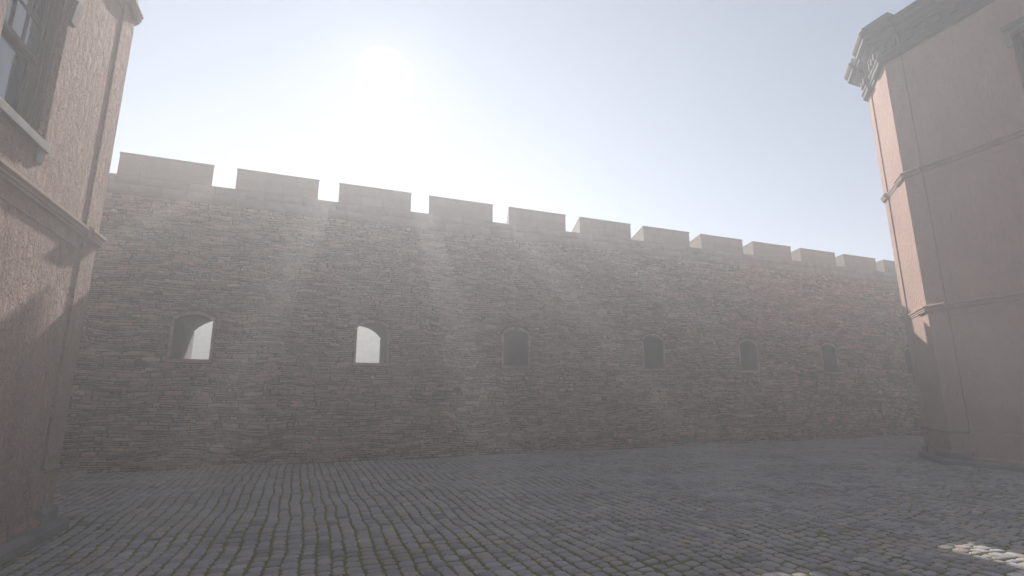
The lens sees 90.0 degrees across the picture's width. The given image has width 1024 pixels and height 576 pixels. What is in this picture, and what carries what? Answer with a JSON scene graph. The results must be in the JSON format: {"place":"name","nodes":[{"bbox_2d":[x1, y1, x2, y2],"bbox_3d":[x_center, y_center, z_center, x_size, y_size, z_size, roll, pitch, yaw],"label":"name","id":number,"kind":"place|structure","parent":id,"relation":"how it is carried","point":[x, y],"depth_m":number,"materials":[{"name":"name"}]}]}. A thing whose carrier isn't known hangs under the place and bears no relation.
{"place":"outdoors","nodes":[
{"label":"outdoors","id":0,"kind":"place"},
{"bbox_2d":[191,321,379,362],"bbox_3d":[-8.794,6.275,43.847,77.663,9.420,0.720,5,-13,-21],"label":"boundary wall","id":1,"kind":"structure","parent":0,"point":[368,346],"depth_m":42.21,"materials":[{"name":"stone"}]},
{"bbox_2d":[0,434,1023,575],"bbox_3d":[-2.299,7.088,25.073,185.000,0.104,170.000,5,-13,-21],"label":"ground","id":2,"kind":"structure","parent":0,"point":[344,556],"depth_m":6.74,"materials":[{"name":"grey stone"}]},
{"bbox_2d":[0,0,143,564],"bbox_3d":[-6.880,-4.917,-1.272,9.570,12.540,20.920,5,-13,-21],"label":"corner house","id":3,"kind":"structure","parent":2,"relation":"on","point":[63,66],"depth_m":6.20,"materials":[{"name":"paint"}]},
{"bbox_2d":[0,0,82,164],"bbox_3d":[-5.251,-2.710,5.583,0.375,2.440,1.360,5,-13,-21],"label":"window","id":4,"kind":"structure","parent":3,"relation":"in","point":[24,38],"depth_m":5.81,"materials":[{"name":"paint"}]},
{"bbox_2d":[58,152,922,473],"bbox_3d":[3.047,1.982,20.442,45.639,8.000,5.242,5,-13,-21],"label":"fortress wall","id":5,"kind":"structure","parent":2,"relation":"on","point":[520,330],"depth_m":15.66,"materials":[{"name":"stone"}]},
{"bbox_2d":[0,435,1023,575],"bbox_3d":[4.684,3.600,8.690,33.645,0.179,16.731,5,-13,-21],"label":"cobblestones","id":6,"kind":"structure","parent":2,"relation":"on","point":[757,478],"depth_m":7.59,"materials":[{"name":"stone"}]},
{"bbox_2d":[844,0,1023,471],"bbox_3d":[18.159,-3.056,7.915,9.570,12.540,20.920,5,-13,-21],"label":"corner house","id":7,"kind":"structure","parent":2,"relation":"on","point":[940,83],"depth_m":13.15,"materials":[{"name":"paint"}]},
{"bbox_2d":[1000,16,1023,85],"bbox_3d":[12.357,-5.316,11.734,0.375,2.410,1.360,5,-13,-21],"label":"window","id":8,"kind":"structure","parent":7,"relation":"in","point":[1010,40],"depth_m":12.33,"materials":[{"name":"paint"}]},
{"bbox_2d":[109,0,915,261],"label":"sky","id":9,"kind":"structure","parent":0,"point":[737,119],"materials":[{"name":"white"}]}
]}

